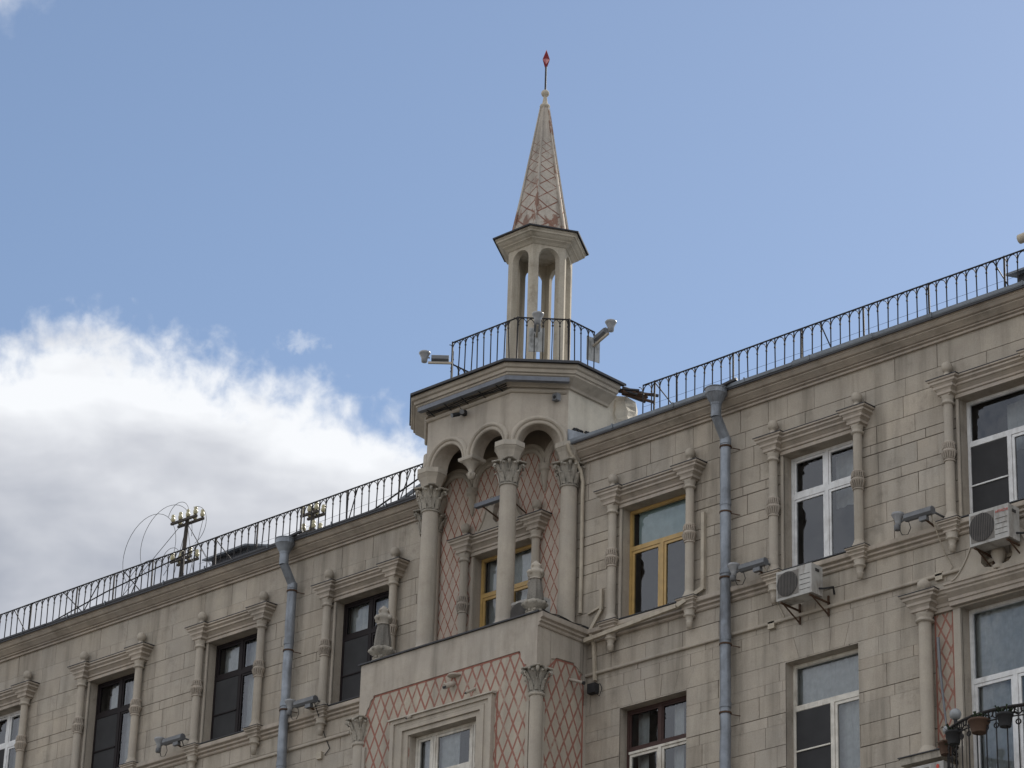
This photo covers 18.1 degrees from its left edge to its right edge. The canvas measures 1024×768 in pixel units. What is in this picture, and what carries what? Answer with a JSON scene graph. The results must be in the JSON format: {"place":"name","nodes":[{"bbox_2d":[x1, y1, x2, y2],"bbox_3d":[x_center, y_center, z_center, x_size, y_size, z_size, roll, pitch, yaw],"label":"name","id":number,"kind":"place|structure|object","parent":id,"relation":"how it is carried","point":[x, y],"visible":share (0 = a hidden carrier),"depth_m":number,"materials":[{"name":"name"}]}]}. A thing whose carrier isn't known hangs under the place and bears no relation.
{"place":"outdoors","nodes":[
{"label":"outdoors","id":0,"kind":"place"},
{"bbox_2d":[0,0,1023,638],"label":"sky","id":1,"kind":"structure","parent":0,"point":[235,234],"materials":[{"name":"blue"}]},
{"label":"road","id":2,"kind":"structure","parent":0,"visible":0},
{"bbox_2d":[0,50,1023,767],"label":"apartment building","id":3,"kind":"structure","parent":2,"relation":"on","point":[842,452],"depth_m":57.83,"materials":[{"name":"stone"}]},
{"bbox_2d":[0,710,20,767],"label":"window","id":4,"kind":"structure","parent":3,"relation":"in","point":[9,723],"depth_m":69.95,"materials":[{"name":"white glass"}]},
{"bbox_2d":[91,673,134,767],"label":"window","id":5,"kind":"structure","parent":3,"relation":"in","point":[112,717],"depth_m":67.52,"materials":[{"name":"black glass"}]},
{"bbox_2d":[122,502,211,595],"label":"telegraph pole","id":6,"kind":"object","parent":3,"relation":"on","point":[187,523],"visible":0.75,"depth_m":69.94,"materials":[{"name":"brown wood"}]},
{"bbox_2d":[154,733,188,759],"bbox_3d":[-6.811,7.697,64.838,0.981,1.232,0.432,-17,-31,35],"label":"floodlight","id":7,"kind":"object","parent":3,"relation":"attached to","point":[174,740],"visible":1,"depth_m":64.95,"materials":[{"name":"grey metal"}]},
{"bbox_2d":[0,463,422,637],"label":"railing","id":8,"kind":"object","parent":3,"relation":"on","point":[183,554],"visible":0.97,"depth_m":66.60,"materials":[{"name":"metal"}]},
{"bbox_2d":[210,633,256,739],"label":"window","id":9,"kind":"structure","parent":3,"relation":"in","point":[234,680],"depth_m":65.12,"materials":[{"name":"black glass"}]},
{"bbox_2d":[202,543,269,564],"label":"roof hatch","id":10,"kind":"object","parent":3,"relation":"on","point":[237,552],"visible":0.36,"depth_m":68.14,"materials":[{"name":"metal"}]},
{"bbox_2d":[275,529,304,767],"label":"drainpipe","id":11,"kind":"object","parent":3,"relation":"attached to","point":[285,544],"visible":1,"depth_m":63.64,"materials":[{"name":"metal"}]},
{"bbox_2d":[285,695,329,759],"bbox_3d":[-3.985,6.689,62.377,0.981,1.232,0.432,-17,-31,35],"label":"floodlight","id":12,"kind":"object","parent":3,"relation":"attached to","point":[307,703],"visible":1,"depth_m":62.40,"materials":[{"name":"grey metal"}]},
{"bbox_2d":[300,502,324,531],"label":"telegraph pole","id":13,"kind":"object","parent":3,"relation":"on","point":[315,510],"visible":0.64,"depth_m":67.08,"materials":[{"name":"brown wood"}]},
{"bbox_2d":[339,590,388,700],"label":"window","id":14,"kind":"structure","parent":3,"relation":"in","point":[359,624],"depth_m":62.84,"materials":[{"name":"black glass"}]},
{"bbox_2d":[368,606,395,659],"bbox_3d":[-2.428,4.720,60.412,0.504,1.170,0.506,12,-27,-21],"label":"stone finial","id":15,"kind":"object","parent":3,"relation":"on","point":[381,647],"visible":0.91,"depth_m":60.29,"materials":[{"name":"beige stone"}]},
{"bbox_2d":[399,484,420,499],"bbox_3d":[-2.013,2.125,62.943,1.350,0.460,0.030,-20,-33,39],"label":"metal sheet","id":16,"kind":"object","parent":3,"relation":"on","point":[410,492],"visible":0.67,"depth_m":62.89,"materials":[{"name":"grey metal"}]},
{"bbox_2d":[415,721,475,767],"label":"window","id":17,"kind":"structure","parent":3,"relation":"in","point":[441,749],"depth_m":58.24,"materials":[{"name":"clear glass"}]},
{"bbox_2d":[451,402,466,417],"bbox_3d":[-0.974,0.460,60.901,0.380,0.388,0.275,-20,-33,39],"label":"security camera","id":18,"kind":"object","parent":3,"relation":"attached to","point":[462,412],"visible":1,"depth_m":60.84,"materials":[{"name":"grey plastic"}]},
{"bbox_2d":[417,375,569,416],"bbox_3d":[-0.472,0.180,60.592,3.275,0.193,0.726,-13,-29,29],"label":"light trough","id":19,"kind":"object","parent":3,"relation":"attached to","point":[477,389],"visible":1,"depth_m":60.48,"materials":[{"name":"grey metal"}]},
{"bbox_2d":[474,495,525,519],"bbox_3d":[-0.194,2.340,60.438,0.960,0.274,0.507,-20,-33,39],"label":"light trough","id":20,"kind":"object","parent":3,"relation":"attached to","point":[487,502],"visible":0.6,"depth_m":60.43,"materials":[{"name":"grey metal"}]},
{"bbox_2d":[479,544,531,626],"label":"window","id":21,"kind":"structure","parent":3,"relation":"in","point":[523,554],"depth_m":60.67,"materials":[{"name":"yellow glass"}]},
{"bbox_2d":[450,316,594,377],"bbox_3d":[0.237,-0.106,62.380,3.236,1.241,2.458,-20,-33,39],"label":"railing","id":22,"kind":"object","parent":3,"relation":"on","point":[506,323],"visible":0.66,"depth_m":61.45,"materials":[{"name":"metal"}]},
{"bbox_2d":[419,350,451,364],"bbox_3d":[-1.488,-0.494,62.286,0.646,0.246,0.224,4,-25,-5],"label":"floodlight","id":23,"kind":"object","parent":22,"relation":"attached to","point":[440,359],"visible":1,"depth_m":62.21,"materials":[{"name":"grey metal"}]},
{"bbox_2d":[528,311,544,351],"bbox_3d":[0.477,-0.999,60.826,0.300,0.526,0.713,2,-25,-1],"label":"floodlight","id":24,"kind":"object","parent":22,"relation":"attached to","point":[538,331],"visible":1,"depth_m":61.07,"materials":[{"name":"grey metal"}]},
{"bbox_2d":[586,319,616,362],"bbox_3d":[1.748,-0.836,61.398,0.300,0.624,0.712,17,-29,-29],"label":"floodlight","id":25,"kind":"object","parent":22,"relation":"attached to","point":[600,336],"visible":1,"depth_m":61.53,"materials":[{"name":"grey metal"}]},
{"bbox_2d":[510,597,550,617],"bbox_3d":[0.314,4.173,58.250,0.750,0.500,0.325,-20,-33,39],"label":"air conditioner","id":26,"kind":"object","parent":3,"relation":"on","point":[517,608],"visible":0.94,"depth_m":58.27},
{"bbox_2d":[521,561,548,612],"bbox_3d":[0.420,3.693,57.907,0.466,1.088,0.474,12,-27,-21],"label":"stone finial","id":27,"kind":"object","parent":3,"relation":"on","point":[535,600],"visible":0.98,"depth_m":57.79,"materials":[{"name":"beige stone"}]},
{"bbox_2d":[552,392,560,401],"bbox_3d":[0.828,0.249,60.133,0.120,0.140,0.110,-20,-33,39],"label":"security camera","id":28,"kind":"object","parent":3,"relation":"attached to","point":[556,396],"visible":1,"depth_m":60.10,"materials":[{"name":"grey plastic"}]},
{"bbox_2d":[543,609,588,628],"bbox_3d":[1.023,4.337,57.722,0.180,0.328,1.205,-20,-33,39],"label":"cable bundle","id":29,"kind":"object","parent":3,"relation":"on","point":[564,618],"visible":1,"depth_m":57.83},
{"bbox_2d":[566,443,584,613],"bbox_3d":[1.139,2.635,59.016,0.426,3.292,0.077,16,-28,-28],"label":"thin pipe","id":30,"kind":"object","parent":3,"relation":"attached to","point":[570,452],"visible":1,"depth_m":59.06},
{"bbox_2d":[587,606,598,614],"bbox_3d":[1.513,4.090,58.203,0.370,0.129,0.040,-20,-33,39],"label":"cable duct","id":31,"kind":"object","parent":3,"relation":"attached to","point":[593,611],"visible":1,"depth_m":58.21,"materials":[{"name":"beige plastic"}]},
{"bbox_2d":[587,682,601,696],"bbox_3d":[1.487,5.482,57.477,0.288,0.267,0.120,-20,-33,39],"label":"junction box","id":32,"kind":"object","parent":3,"relation":"attached to","point":[593,688],"visible":1,"depth_m":57.48,"materials":[{"name":"black plastic"}]},
{"bbox_2d":[589,588,603,680],"bbox_3d":[1.504,4.525,57.928,0.279,1.732,0.115,-20,-33,39],"label":"cable duct","id":33,"kind":"object","parent":3,"relation":"attached to","point":[595,620],"visible":1,"depth_m":58.00,"materials":[{"name":"beige plastic"}]},
{"bbox_2d":[583,512,705,642],"bbox_3d":[2.331,3.454,57.459,2.718,1.875,0.316,-20,-33,39],"label":"cable duct","id":34,"kind":"object","parent":3,"relation":"attached to","point":[699,590],"visible":1,"depth_m":56.85,"materials":[{"name":"beige plastic"}]},
{"bbox_2d":[627,696,685,767],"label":"window","id":35,"kind":"structure","parent":3,"relation":"in","point":[656,733],"depth_m":56.81,"materials":[{"name":"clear glass"}]},
{"bbox_2d":[629,494,685,614],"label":"window","id":36,"kind":"structure","parent":3,"relation":"in","point":[657,546],"depth_m":58.49,"materials":[{"name":"clear glass"}]},
{"bbox_2d":[704,378,739,767],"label":"drainpipe","id":37,"kind":"object","parent":3,"relation":"attached to","point":[715,394],"visible":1,"depth_m":56.01,"materials":[{"name":"metal"}]},
{"bbox_2d":[727,557,783,629],"bbox_3d":[4.191,3.633,55.327,0.981,1.232,0.432,-17,-31,35],"label":"floodlight","id":38,"kind":"object","parent":3,"relation":"attached to","point":[755,566],"visible":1,"depth_m":55.39,"materials":[{"name":"grey metal"}]},
{"bbox_2d":[776,562,834,624],"bbox_3d":[4.990,3.546,54.428,0.876,0.800,0.585,-20,-33,39],"label":"air conditioner","id":39,"kind":"object","parent":3,"relation":"attached to","point":[799,584],"visible":1,"depth_m":54.30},
{"bbox_2d":[791,440,853,566],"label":"window","id":40,"kind":"structure","parent":3,"relation":"in","point":[822,493],"depth_m":56.38,"materials":[{"name":"clear glass"}]},
{"bbox_2d":[793,649,859,767],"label":"window","id":41,"kind":"structure","parent":3,"relation":"in","point":[826,723],"depth_m":53.97,"materials":[{"name":"clear glass"}]},
{"bbox_2d":[639,249,1023,413],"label":"railing","id":42,"kind":"object","parent":3,"relation":"on","point":[739,352],"visible":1,"depth_m":56.29,"materials":[{"name":"metal"}]},
{"bbox_2d":[891,506,952,581],"bbox_3d":[6.771,2.663,53.106,0.981,1.232,0.432,-17,-31,35],"label":"floodlight","id":43,"kind":"object","parent":3,"relation":"attached to","point":[921,515],"visible":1,"depth_m":53.14,"materials":[{"name":"grey metal"}]},
{"bbox_2d":[913,760,954,767],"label":"air conditioner","id":44,"kind":"object","parent":3,"relation":"attached to","point":[941,764],"visible":0.95,"depth_m":51.05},
{"bbox_2d":[936,637,946,725],"bbox_3d":[6.971,5.025,51.834,0.063,2.054,0.279,15,-28,-26],"label":"pole","id":45,"kind":"object","parent":3,"relation":"on","point":[940,668],"visible":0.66,"depth_m":52.04,"materials":[{"name":"grey metal"}]},
{"bbox_2d":[945,703,1023,767],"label":"balcony","id":46,"kind":"structure","parent":3,"relation":"attached to","point":[988,711],"depth_m":49.74,"materials":[{"name":"metal"}]},
{"bbox_2d":[936,739,954,756],"bbox_3d":[6.905,5.751,50.834,0.371,0.247,0.355,12,-27,-20],"label":"flower pot","id":47,"kind":"object","parent":46,"relation":"on","point":[943,746],"visible":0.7,"depth_m":50.75,"materials":[{"name":"ceramic"}]},
{"bbox_2d":[941,724,966,745],"bbox_3d":[6.932,5.513,50.394,0.394,0.310,0.348,9,-26,-15],"label":"flower pot","id":48,"kind":"object","parent":46,"relation":"on","point":[953,736],"visible":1,"depth_m":50.28,"materials":[{"name":"black plastic"}]},
{"bbox_2d":[949,708,960,722],"bbox_3d":[6.966,5.217,50.468,0.194,0.250,0.189,-20,-33,39],"label":"glass globe","id":49,"kind":"object","parent":46,"relation":"on","point":[955,714],"visible":1,"depth_m":50.41,"materials":[{"name":"white glass"}]},
{"bbox_2d":[968,711,990,734],"bbox_3d":[7.249,5.262,49.844,0.357,0.320,0.349,-6,-26,17],"label":"flower pot","id":50,"kind":"object","parent":46,"relation":"hanging from","point":[978,724],"visible":1,"depth_m":49.72,"materials":[{"name":"ceramic"}]},
{"bbox_2d":[993,704,1016,728],"bbox_3d":[7.630,5.122,49.515,0.394,0.320,0.322,-8,-27,21],"label":"flower pot","id":51,"kind":"object","parent":46,"relation":"on","point":[1004,718],"visible":1,"depth_m":49.45,"materials":[{"name":"black plastic"}]},
{"bbox_2d":[966,384,1023,513],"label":"window","id":52,"kind":"structure","parent":3,"relation":"in","point":[995,422],"depth_m":53.41,"materials":[{"name":"clear glass"}]},
{"bbox_2d":[969,503,1023,566],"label":"air conditioner","id":53,"kind":"object","parent":3,"relation":"attached to","point":[995,527],"visible":1,"depth_m":51.77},
{"bbox_2d":[969,596,1023,767],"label":"window","id":54,"kind":"structure","parent":3,"relation":"in","point":[997,629],"depth_m":51.82,"materials":[{"name":"clear glass"}]},
{"bbox_2d":[1006,267,1023,281],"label":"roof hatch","id":55,"kind":"object","parent":3,"relation":"on","point":[1014,273],"visible":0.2,"depth_m":55.34,"materials":[{"name":"metal"}]},
{"bbox_2d":[1017,232,1023,243],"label":"roof lamp","id":56,"kind":"object","parent":3,"relation":"on","point":[1020,238],"visible":1,"depth_m":55.37,"materials":[{"name":"metal"}]}
]}

